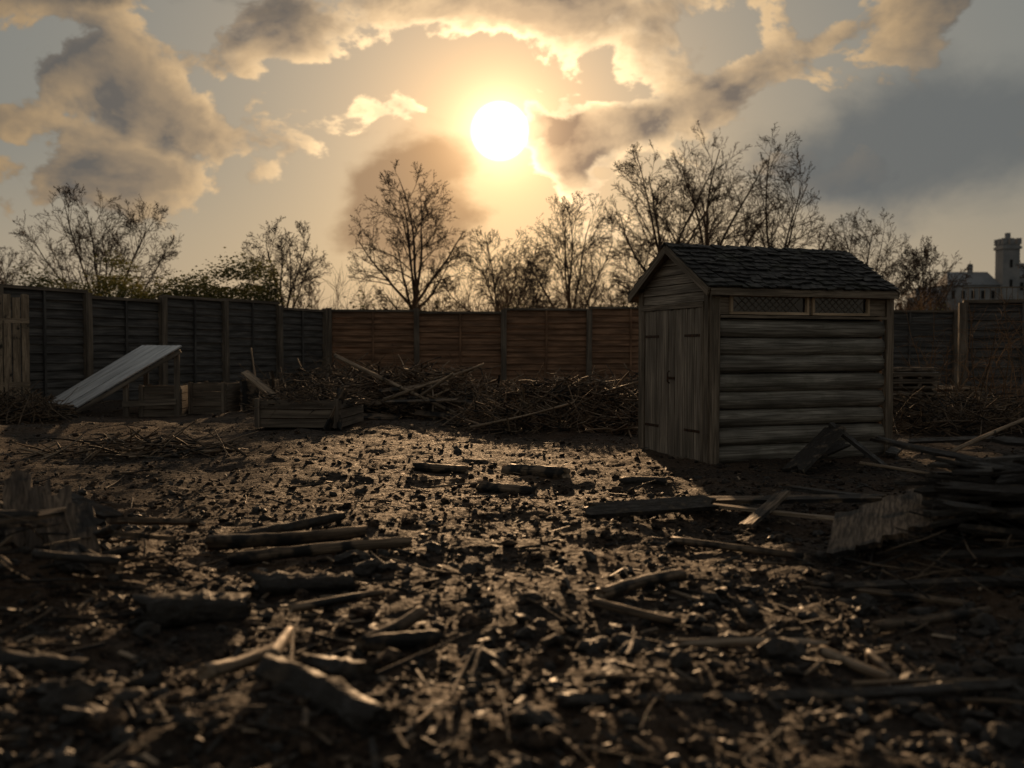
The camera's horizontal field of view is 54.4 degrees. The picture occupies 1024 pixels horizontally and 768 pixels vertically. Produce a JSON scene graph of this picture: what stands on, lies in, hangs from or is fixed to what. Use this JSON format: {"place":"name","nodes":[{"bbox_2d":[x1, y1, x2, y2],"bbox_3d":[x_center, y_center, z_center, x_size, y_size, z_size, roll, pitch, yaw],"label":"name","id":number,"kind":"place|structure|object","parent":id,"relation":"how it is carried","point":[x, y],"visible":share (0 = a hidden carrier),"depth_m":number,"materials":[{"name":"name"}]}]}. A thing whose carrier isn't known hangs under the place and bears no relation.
{"place":"outdoors","nodes":[
{"label":"outdoors","id":0,"kind":"place"},
{"bbox_2d":[0,555,11,563],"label":"charred log","id":1,"kind":"object","parent":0,"point":[3,559],"visible":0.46,"depth_m":4.38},
{"bbox_2d":[0,510,39,517],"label":"charred log","id":2,"kind":"object","parent":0,"point":[13,513],"visible":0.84,"depth_m":4.73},
{"bbox_2d":[0,387,1023,767],"bbox_3d":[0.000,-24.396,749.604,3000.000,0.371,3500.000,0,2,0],"label":"ground","id":3,"kind":"structure","parent":0,"point":[658,739],"depth_m":5.04,"materials":[{"name":"soil"}]},
{"bbox_2d":[0,294,29,396],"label":"plank gate","id":4,"kind":"structure","parent":3,"relation":"on","point":[7,320],"depth_m":20.27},
{"bbox_2d":[0,246,33,285],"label":"bare tree","id":5,"kind":"object","parent":3,"relation":"on","point":[7,277],"visible":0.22,"depth_m":50.52,"materials":[{"name":"brown plant"}]},
{"bbox_2d":[0,507,66,522],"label":"charred plank","id":6,"kind":"object","parent":3,"relation":"on","point":[52,513],"visible":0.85,"depth_m":4.78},
{"bbox_2d":[0,380,81,424],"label":"brush heap","id":7,"kind":"object","parent":3,"relation":"on","point":[35,407],"visible":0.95,"depth_m":16.91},
{"bbox_2d":[0,648,96,675],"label":"charred log","id":8,"kind":"object","parent":3,"relation":"on","point":[49,662],"visible":0.54,"depth_m":3.46,"materials":[{"name":"brown wood"}]},
{"bbox_2d":[2,469,103,577],"bbox_3d":[-2.304,0.681,4.968,0.419,0.440,0.943,-1,2,-28],"label":"scorched panel","id":9,"kind":"object","parent":3,"relation":"on","point":[20,492],"visible":0.66,"depth_m":4.99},
{"bbox_2d":[78,543,124,571],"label":"charred log","id":10,"kind":"object","parent":9,"relation":"on","point":[86,550],"visible":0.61,"depth_m":4.68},
{"bbox_2d":[93,524,117,537],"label":"charred log","id":11,"kind":"object","parent":9,"relation":"on","point":[107,530],"visible":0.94,"depth_m":4.79,"materials":[{"name":"brown wood"}]},
{"bbox_2d":[32,549,119,565],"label":"charred log","id":12,"kind":"object","parent":3,"relation":"on","point":[79,558],"visible":1,"depth_m":4.38,"materials":[{"name":"brown wood"}]},
{"bbox_2d":[5,182,183,296],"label":"bare tree","id":13,"kind":"object","parent":3,"relation":"on","point":[79,235],"visible":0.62,"depth_m":44.37,"materials":[{"name":"brown plant"}]},
{"bbox_2d":[98,539,111,551],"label":"charred plank","id":14,"kind":"object","parent":3,"relation":"on","point":[105,546],"visible":0.16,"depth_m":5.22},
{"bbox_2d":[49,345,181,416],"bbox_3d":[-7.710,-0.055,19.239,1.627,1.401,3.422,-2,2,-38],"label":"lean to ramp","id":15,"kind":"object","parent":3,"relation":"on","point":[133,362],"visible":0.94,"depth_m":18.70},
{"bbox_2d":[101,544,140,555],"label":"charred log","id":16,"kind":"object","parent":3,"relation":"on","point":[123,551],"visible":0.45,"depth_m":4.84,"materials":[{"name":"brown wood"}]},
{"bbox_2d":[16,421,258,462],"bbox_3d":[-4.260,0.684,11.360,2.674,0.522,1.620,0,2,0],"label":"brush heap","id":17,"kind":"object","parent":3,"relation":"on","point":[145,446],"visible":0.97,"depth_m":11.21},
{"bbox_2d":[108,530,175,540],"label":"charred plank","id":18,"kind":"object","parent":3,"relation":"on","point":[139,535],"visible":0.8,"depth_m":5.22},
{"bbox_2d":[106,517,200,524],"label":"charred plank","id":19,"kind":"object","parent":18,"relation":"on","point":[154,521],"visible":0.99,"depth_m":5.32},
{"bbox_2d":[72,492,124,519],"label":"charred plank","id":20,"kind":"object","parent":19,"relation":"on","point":[102,512],"visible":0.65,"depth_m":5.25,"materials":[{"name":"brown wood"}]},
{"bbox_2d":[138,384,187,416],"bbox_3d":[-6.620,0.307,18.921,0.777,0.600,0.684,0,2,-6],"label":"wooden crate","id":21,"kind":"object","parent":3,"relation":"on","point":[154,392],"visible":0.81,"depth_m":18.62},
{"bbox_2d":[0,284,327,403],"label":"wooden fence","id":22,"kind":"object","parent":3,"relation":"on","point":[76,336],"visible":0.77,"depth_m":24.75,"materials":[{"name":"brown wood"}]},
{"bbox_2d":[131,589,251,629],"bbox_3d":[-1.327,0.942,4.140,0.481,0.170,0.168,-1,2,-21],"label":"charred log","id":23,"kind":"object","parent":3,"relation":"on","point":[179,608],"visible":0.88,"depth_m":4.10,"materials":[{"name":"brown wood"}]},
{"bbox_2d":[188,381,239,413],"bbox_3d":[-5.800,0.264,19.420,0.777,0.620,0.784,0,2,6],"label":"wooden crate","id":24,"kind":"object","parent":3,"relation":"on","point":[205,397],"visible":0.95,"depth_m":19.07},
{"bbox_2d":[196,639,290,680],"bbox_3d":[-0.936,0.968,3.547,0.059,0.084,0.533,1,2,19],"label":"charred log","id":25,"kind":"object","parent":3,"relation":"on","point":[210,670],"visible":0.7,"depth_m":3.41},
{"bbox_2d":[250,347,255,375],"bbox_3d":[-5.324,-0.125,20.655,0.047,1.267,0.426,-2,3,-39],"label":"stake","id":26,"kind":"object","parent":3,"relation":"on","point":[252,361],"visible":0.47,"depth_m":20.71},
{"bbox_2d":[242,378,278,410],"bbox_3d":[-4.950,0.209,19.618,0.627,0.640,0.684,0,2,-6],"label":"wooden crate","id":27,"kind":"object","parent":3,"relation":"on","point":[249,387],"visible":0.46,"depth_m":19.30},
{"bbox_2d":[266,626,292,656],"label":"charred log","id":28,"kind":"object","parent":3,"relation":"on","point":[277,647],"visible":0.85,"depth_m":3.59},
{"bbox_2d":[237,215,332,308],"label":"bare tree","id":29,"kind":"object","parent":3,"relation":"on","point":[290,273],"visible":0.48,"depth_m":44.61,"materials":[{"name":"brown plant"}]},
{"bbox_2d":[205,525,367,550],"bbox_3d":[-1.332,0.918,5.947,0.961,0.097,0.099,-1,2,-22],"label":"charred log","id":30,"kind":"object","parent":3,"relation":"on","point":[217,542],"visible":1,"depth_m":5.89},
{"bbox_2d":[230,511,346,533],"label":"charred log","id":31,"kind":"object","parent":3,"relation":"on","point":[308,523],"visible":0.72,"depth_m":6.21,"materials":[{"name":"brown wood"}]},
{"bbox_2d":[250,568,357,596],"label":"charred log","id":32,"kind":"object","parent":3,"relation":"on","point":[276,583],"visible":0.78,"depth_m":4.81,"materials":[{"name":"brown wood"}]},
{"bbox_2d":[254,394,363,427],"bbox_3d":[-3.150,0.412,15.623,1.326,0.440,1.583,0,2,5],"label":"planter box","id":33,"kind":"object","parent":3,"relation":"on","point":[294,414],"visible":0.88,"depth_m":14.88,"materials":[{"name":"wood"}]},
{"bbox_2d":[241,370,279,399],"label":"plank","id":34,"kind":"object","parent":33,"relation":"on","point":[254,380],"visible":0.71,"depth_m":15.73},
{"bbox_2d":[239,376,376,425],"bbox_3d":[-3.217,0.237,15.595,2.104,0.739,1.986,-2,3,-42],"label":"brush in planter","id":35,"kind":"object","parent":33,"relation":"on","point":[306,390],"visible":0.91,"depth_m":15.40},
{"bbox_2d":[226,537,412,565],"bbox_3d":[-1.077,0.941,5.644,1.044,0.103,0.082,-1,2,-18],"label":"charred log","id":36,"kind":"object","parent":3,"relation":"on","point":[259,555],"visible":0.96,"depth_m":5.61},
{"bbox_2d":[254,653,396,739],"bbox_3d":[-0.588,0.991,3.147,0.562,0.184,0.171,2,2,38],"label":"charred log","id":37,"kind":"object","parent":3,"relation":"on","point":[351,707],"visible":0.76,"depth_m":3.08,"materials":[{"name":"brown wood"}]},
{"bbox_2d":[323,388,346,430],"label":"plank","id":38,"kind":"object","parent":3,"relation":"on","point":[341,394],"visible":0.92,"depth_m":14.79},
{"bbox_2d":[287,589,386,613],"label":"charred log","id":39,"kind":"object","parent":3,"relation":"on","point":[311,605],"visible":1,"depth_m":4.43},
{"bbox_2d":[295,652,380,682],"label":"charred log","id":40,"kind":"object","parent":3,"relation":"on","point":[348,669],"visible":0.61,"depth_m":3.37,"materials":[{"name":"brown wood"}]},
{"bbox_2d":[238,351,454,402],"bbox_3d":[-3.743,0.051,23.512,6.070,1.651,3.822,0,2,0],"label":"brush heap","id":41,"kind":"object","parent":3,"relation":"on","point":[324,375],"visible":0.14,"depth_m":23.34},
{"bbox_2d":[355,605,428,648],"bbox_3d":[-0.477,0.977,4.008,0.064,0.108,0.368,2,2,38],"label":"charred log","id":42,"kind":"object","parent":3,"relation":"on","point":[419,613],"visible":0.77,"depth_m":4.02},
{"bbox_2d":[243,345,552,420],"bbox_3d":[-1.710,0.153,18.779,6.740,1.823,4.350,0,2,0],"label":"brush heap","id":43,"kind":"object","parent":3,"relation":"on","point":[416,375],"visible":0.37,"depth_m":18.15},
{"bbox_2d":[333,353,456,412],"bbox_3d":[-2.079,-0.011,17.459,2.545,1.050,0.081,1,2,26],"label":"wooden pole","id":44,"kind":"object","parent":43,"relation":"on","point":[361,368],"visible":0.94,"depth_m":17.51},
{"bbox_2d":[361,629,441,651],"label":"charred log","id":45,"kind":"object","parent":3,"relation":"on","point":[430,638],"visible":0.94,"depth_m":3.86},
{"bbox_2d":[346,159,469,310],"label":"bare tree","id":46,"kind":"object","parent":3,"relation":"on","point":[407,237],"visible":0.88,"depth_m":44.87,"materials":[{"name":"brown plant"}]},
{"bbox_2d":[363,382,517,419],"bbox_3d":[-1.550,0.296,17.337,3.664,0.646,1.195,0,2,0],"label":"plank pile","id":47,"kind":"object","parent":3,"relation":"on","point":[458,401],"visible":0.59,"depth_m":17.00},
{"bbox_2d":[403,372,453,405],"bbox_3d":[-1.452,0.117,17.161,1.063,0.650,0.066,1,2,29],"label":"wooden pole","id":48,"kind":"object","parent":47,"relation":"on","point":[437,384],"visible":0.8,"depth_m":17.05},
{"bbox_2d":[383,363,484,400],"bbox_3d":[-1.350,-0.039,17.454,1.863,0.656,0.063,-1,2,-22],"label":"wooden pole","id":49,"kind":"object","parent":47,"relation":"on","point":[429,383],"visible":0.88,"depth_m":17.38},
{"bbox_2d":[413,462,468,473],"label":"charred log","id":50,"kind":"object","parent":3,"relation":"on","point":[435,468],"visible":0.96,"depth_m":9.81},
{"bbox_2d":[327,306,638,386],"bbox_3d":[-0.269,-1.031,31.764,11.174,2.901,0.198,0,2,-5],"label":"wooden fence","id":51,"kind":"object","parent":3,"relation":"on","point":[530,341],"visible":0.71,"depth_m":31.75,"materials":[{"name":"brown wood"}]},
{"bbox_2d":[444,225,552,311],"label":"bare tree","id":52,"kind":"object","parent":3,"relation":"on","point":[486,270],"visible":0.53,"depth_m":51.54,"materials":[{"name":"brown plant"}]},
{"bbox_2d":[475,481,538,494],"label":"charred log","id":53,"kind":"object","parent":3,"relation":"on","point":[484,486],"visible":0.75,"depth_m":8.74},
{"bbox_2d":[0,476,1023,767],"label":"soil clods","id":54,"kind":"object","parent":3,"relation":"on","point":[532,738],"visible":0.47,"depth_m":3.66,"materials":[{"name":"brown soil"}]},
{"bbox_2d":[0,501,1023,767],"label":"charcoal lumps","id":55,"kind":"object","parent":3,"relation":"on","point":[70,703],"visible":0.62,"depth_m":3.66,"materials":[{"name":"black wood"}]},
{"bbox_2d":[0,422,1023,767],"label":"wood chips","id":56,"kind":"object","parent":3,"relation":"on","point":[396,760],"visible":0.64,"depth_m":3.63,"materials":[{"name":"wood"}]},
{"bbox_2d":[0,400,1023,551],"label":"soil rubble","id":57,"kind":"object","parent":3,"relation":"on","point":[656,527],"visible":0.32,"depth_m":8.69,"materials":[{"name":"soil"},{"name":"stone"}]},
{"bbox_2d":[0,501,1023,635],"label":"twig litter","id":58,"kind":"object","parent":3,"relation":"on","point":[871,566],"visible":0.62,"depth_m":4.91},
{"bbox_2d":[0,563,13,571],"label":"charred plank","id":59,"kind":"object","parent":58,"relation":"on","point":[3,568],"visible":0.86,"depth_m":4.20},
{"bbox_2d":[0,400,1023,767],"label":"scattered sticks","id":60,"kind":"object","parent":3,"relation":"on","point":[476,664],"visible":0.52,"depth_m":3.96,"materials":[{"name":"wood"}]},
{"bbox_2d":[6,247,1020,310],"bbox_3d":[-3.004,-2.442,36.283,54.127,4.832,6.725,0,2,0],"label":"hedge","id":61,"kind":"object","parent":3,"relation":"on","point":[103,285],"visible":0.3,"depth_m":35.92,"materials":[{"name":"green plant"}]},
{"bbox_2d":[476,246,572,310],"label":"bare tree","id":62,"kind":"object","parent":3,"relation":"on","point":[526,275],"visible":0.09,"depth_m":59.46,"materials":[{"name":"brown plant"}]},
{"bbox_2d":[501,464,570,478],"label":"charred log","id":63,"kind":"object","parent":3,"relation":"on","point":[552,472],"visible":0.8,"depth_m":9.62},
{"bbox_2d":[435,363,637,436],"bbox_3d":[0.908,0.365,15.612,4.299,1.406,3.798,0,2,0],"label":"brush heap","id":64,"kind":"object","parent":3,"relation":"on","point":[597,409],"visible":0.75,"depth_m":14.86,"materials":[{"name":"wood"}]},
{"bbox_2d":[470,401,574,428],"bbox_3d":[0.149,0.444,14.277,1.516,0.388,0.049,0,2,-4],"label":"wooden pole","id":65,"kind":"object","parent":64,"relation":"on","point":[510,419],"visible":0.95,"depth_m":14.26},
{"bbox_2d":[526,381,637,413],"bbox_3d":[1.013,0.247,15.530,2.559,0.684,0.076,2,3,45],"label":"wooden pole","id":66,"kind":"object","parent":64,"relation":"on","point":[621,386],"visible":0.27,"depth_m":14.92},
{"bbox_2d":[503,191,632,307],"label":"bare tree","id":67,"kind":"object","parent":3,"relation":"on","point":[585,283],"visible":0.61,"depth_m":47.05,"materials":[{"name":"brown plant"}]},
{"bbox_2d":[562,363,637,408],"bbox_3d":[3.228,0.172,19.542,5.068,1.497,3.627,0,2,0],"label":"brush heap","id":68,"kind":"object","parent":3,"relation":"on","point":[628,380],"visible":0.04,"depth_m":19.39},
{"bbox_2d":[239,249,1010,311],"bbox_3d":[-2.781,-2.576,39.169,57.296,4.913,11.054,0,2,0],"label":"shrub thicket","id":69,"kind":"object","parent":3,"relation":"on","point":[505,303],"visible":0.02,"depth_m":38.58,"materials":[{"name":"brown plant"}]},
{"bbox_2d":[591,229,664,306],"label":"bare tree","id":70,"kind":"object","parent":3,"relation":"on","point":[625,263],"visible":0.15,"depth_m":56.14,"materials":[{"name":"brown plant"}]},
{"bbox_2d":[592,598,681,624],"bbox_3d":[0.547,1.008,4.412,0.448,0.060,0.043,1,2,37],"label":"stick","id":71,"kind":"object","parent":3,"relation":"on","point":[625,609],"visible":0.99,"depth_m":4.40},
{"bbox_2d":[595,568,686,600],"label":"log","id":72,"kind":"object","parent":3,"relation":"on","point":[614,590],"visible":0.97,"depth_m":4.82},
{"bbox_2d":[619,476,667,485],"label":"charred log","id":73,"kind":"object","parent":3,"relation":"on","point":[642,479],"visible":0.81,"depth_m":8.81,"materials":[{"name":"brown wood"}]},
{"bbox_2d":[585,494,718,517],"bbox_3d":[0.967,0.851,6.932,0.950,0.132,0.165,0,2,-7],"label":"charred plank","id":74,"kind":"object","parent":3,"relation":"on","point":[703,502],"visible":1,"depth_m":6.91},
{"bbox_2d":[598,141,736,306],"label":"bare tree","id":75,"kind":"object","parent":3,"relation":"on","point":[655,213],"visible":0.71,"depth_m":44.60,"materials":[{"name":"brown plant"}]},
{"bbox_2d":[647,120,781,253],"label":"bare tree","id":76,"kind":"object","parent":3,"relation":"on","point":[727,236],"visible":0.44,"depth_m":46.44,"materials":[{"name":"brown plant"}]},
{"bbox_2d":[670,536,806,559],"bbox_3d":[1.320,0.969,5.883,0.854,0.054,0.060,2,2,38],"label":"charred log","id":77,"kind":"object","parent":3,"relation":"on","point":[684,541],"visible":0.98,"depth_m":5.85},
{"bbox_2d":[656,496,833,520],"bbox_3d":[1.708,0.867,6.846,1.614,0.047,0.084,1,2,36],"label":"plank","id":78,"kind":"object","parent":3,"relation":"on","point":[784,513],"visible":0.48,"depth_m":6.72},
{"bbox_2d":[669,637,829,646],"bbox_3d":[0.935,1.025,3.935,0.689,0.056,0.041,0,2,-10],"label":"plank","id":79,"kind":"object","parent":3,"relation":"on","point":[726,641],"visible":0.73,"depth_m":3.92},
{"bbox_2d":[627,242,900,463],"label":"wooden shed","id":80,"kind":"structure","parent":3,"relation":"on","point":[746,353],"depth_m":11.11,"materials":[{"name":"brown wood"}]},
{"bbox_2d":[645,307,700,459],"bbox_3d":[1.838,-0.009,11.418,0.032,1.701,1.293,-1,2,-20],"label":"door","id":81,"kind":"structure","parent":80,"relation":"in","point":[674,406],"depth_m":11.37,"materials":[{"name":"brown wood"}]},
{"bbox_2d":[729,295,808,314],"bbox_3d":[2.804,-0.866,10.869,1.003,0.223,0.076,-1,2,-20],"label":"window","id":82,"kind":"structure","parent":80,"relation":"in","point":[751,305],"depth_m":10.86,"materials":[{"name":"grey glass"}]},
{"bbox_2d":[811,297,869,315],"bbox_3d":[3.683,-0.877,11.189,0.773,0.222,0.076,-1,2,-20],"label":"window","id":83,"kind":"structure","parent":80,"relation":"in","point":[820,306],"depth_m":11.18,"materials":[{"name":"grey glass"}]},
{"bbox_2d":[739,489,790,527],"bbox_3d":[1.737,0.845,6.799,0.109,0.165,0.872,1,2,33],"label":"charred plank","id":84,"kind":"object","parent":3,"relation":"on","point":[775,500],"visible":1,"depth_m":6.75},
{"bbox_2d":[733,122,828,249],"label":"bare tree","id":85,"kind":"object","parent":3,"relation":"on","point":[787,243],"visible":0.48,"depth_m":43.48,"materials":[{"name":"brown plant"}]},
{"bbox_2d":[558,678,1023,706],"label":"charred plank","id":86,"kind":"object","parent":3,"relation":"on","point":[831,694],"visible":0.85,"depth_m":3.35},
{"bbox_2d":[708,494,887,503],"bbox_3d":[1.979,0.831,7.183,1.386,0.105,0.136,0,2,14],"label":"charred plank","id":87,"kind":"object","parent":3,"relation":"on","point":[839,498],"visible":0.74,"depth_m":7.11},
{"bbox_2d":[782,425,845,472],"bbox_3d":[3.058,0.650,10.022,0.847,0.433,0.267,-2,3,-41],"label":"charred plank","id":88,"kind":"object","parent":3,"relation":"on","point":[808,455],"visible":1,"depth_m":9.98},
{"bbox_2d":[789,440,850,461],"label":"charred plank","id":89,"kind":"object","parent":3,"relation":"on","point":[837,446],"visible":0.39,"depth_m":10.39,"materials":[{"name":"brown wood"}]},
{"bbox_2d":[783,486,859,494],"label":"charred plank","id":90,"kind":"object","parent":3,"relation":"on","point":[816,491],"visible":0.45,"depth_m":7.47,"materials":[{"name":"brown wood"}]},
{"bbox_2d":[818,644,890,679],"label":"charred log","id":91,"kind":"object","parent":3,"relation":"on","point":[830,654],"visible":0.89,"depth_m":3.67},
{"bbox_2d":[828,422,894,470],"bbox_3d":[3.522,0.641,10.076,0.105,0.471,0.719,-2,2,-39],"label":"charred plank","id":92,"kind":"object","parent":3,"relation":"on","point":[857,445],"visible":0.82,"depth_m":10.04,"materials":[{"name":"brown wood"}]},
{"bbox_2d":[817,207,931,309],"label":"bare tree","id":93,"kind":"object","parent":3,"relation":"on","point":[844,248],"visible":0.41,"depth_m":49.37,"materials":[{"name":"brown plant"}]},
{"bbox_2d":[865,648,905,684],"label":"charred log","id":94,"kind":"object","parent":3,"relation":"on","point":[874,658],"visible":0.73,"depth_m":3.67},
{"bbox_2d":[804,580,978,607],"bbox_3d":[1.810,1.010,4.805,0.823,0.034,0.037,1,2,37],"label":"plank","id":95,"kind":"object","parent":3,"relation":"on","point":[921,597],"visible":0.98,"depth_m":4.77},
{"bbox_2d":[826,486,959,558],"bbox_3d":[2.200,0.756,5.720,0.680,0.360,0.992,1,2,22],"label":"scorched panel","id":96,"kind":"object","parent":3,"relation":"on","point":[866,526],"visible":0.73,"depth_m":5.62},
{"bbox_2d":[859,461,929,473],"bbox_3d":[3.627,0.793,9.109,0.927,0.100,0.032,2,3,45],"label":"wooden pole","id":97,"kind":"object","parent":3,"relation":"on","point":[890,467],"visible":0.63,"depth_m":9.21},
{"bbox_2d":[885,438,908,455],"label":"charred plank","id":98,"kind":"object","parent":3,"relation":"on","point":[893,451],"visible":0.62,"depth_m":11.19,"materials":[{"name":"grey wood"}]},
{"bbox_2d":[881,367,941,429],"bbox_3d":[6.095,0.215,15.417,0.914,0.948,0.744,0,2,-6],"label":"plank stack","id":99,"kind":"object","parent":3,"relation":"on","point":[911,377],"visible":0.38,"depth_m":15.11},
{"bbox_2d":[882,310,957,385],"bbox_3d":[11.445,-1.007,32.440,12.291,2.806,0.195,0,2,-1],"label":"wooden fence","id":100,"kind":"object","parent":3,"relation":"on","point":[902,331],"visible":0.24,"depth_m":32.48,"materials":[{"name":"brown wood"}]},
{"bbox_2d":[830,575,1023,592],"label":"charred plank","id":101,"kind":"object","parent":3,"relation":"on","point":[923,583],"visible":0.94,"depth_m":4.83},
{"bbox_2d":[869,606,992,632],"bbox_3d":[1.847,1.030,4.366,0.680,0.053,0.054,-1,2,-23],"label":"charred log","id":102,"kind":"object","parent":3,"relation":"on","point":[881,626],"visible":0.84,"depth_m":4.34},
{"bbox_2d":[891,235,972,309],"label":"bare tree","id":103,"kind":"object","parent":3,"relation":"on","point":[917,275],"visible":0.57,"depth_m":42.34,"materials":[{"name":"brown plant"}]},
{"bbox_2d":[897,436,994,443],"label":"charred plank","id":104,"kind":"object","parent":3,"relation":"on","point":[940,440],"visible":0.68,"depth_m":12.36,"materials":[{"name":"brown wood"}]},
{"bbox_2d":[869,435,1023,559],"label":"charred boards","id":105,"kind":"object","parent":3,"relation":"on","point":[1009,481],"visible":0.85,"depth_m":5.35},
{"bbox_2d":[881,371,1023,436],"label":"brush heap","id":106,"kind":"object","parent":3,"relation":"on","point":[979,419],"visible":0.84,"depth_m":14.08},
{"bbox_2d":[927,385,984,410],"bbox_3d":[8.544,0.300,19.825,1.362,0.528,0.944,0,2,-6],"label":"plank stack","id":107,"kind":"object","parent":3,"relation":"on","point":[967,389],"visible":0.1,"depth_m":19.43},
{"bbox_2d":[894,282,1023,414],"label":"bare shrub","id":108,"kind":"object","parent":3,"relation":"on","point":[1009,343],"visible":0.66,"depth_m":17.03,"materials":[{"name":"brown plant"}]},
{"bbox_2d":[921,461,1023,538],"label":"charred plank stack","id":109,"kind":"object","parent":3,"relation":"on","point":[1002,502],"visible":0.41,"depth_m":5.54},
{"bbox_2d":[949,418,1023,451],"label":"wooden pole","id":110,"kind":"object","parent":3,"relation":"on","point":[974,440],"visible":0.85,"depth_m":11.55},
{"bbox_2d":[957,286,1023,403],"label":"wooden fence","id":111,"kind":"object","parent":3,"relation":"on","point":[988,306],"visible":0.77,"depth_m":21.63,"materials":[{"name":"brown wood"}]},
{"bbox_2d":[0,0,1023,310],"label":"sky","id":112,"kind":"structure","parent":0,"point":[231,117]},
{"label":"hill","id":113,"kind":"structure","parent":0,"visible":0},
{"bbox_2d":[906,233,1023,309],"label":"castle","id":114,"kind":"structure","parent":113,"relation":"on","point":[1006,249],"depth_m":301.17,"materials":[{"name":"stone"}]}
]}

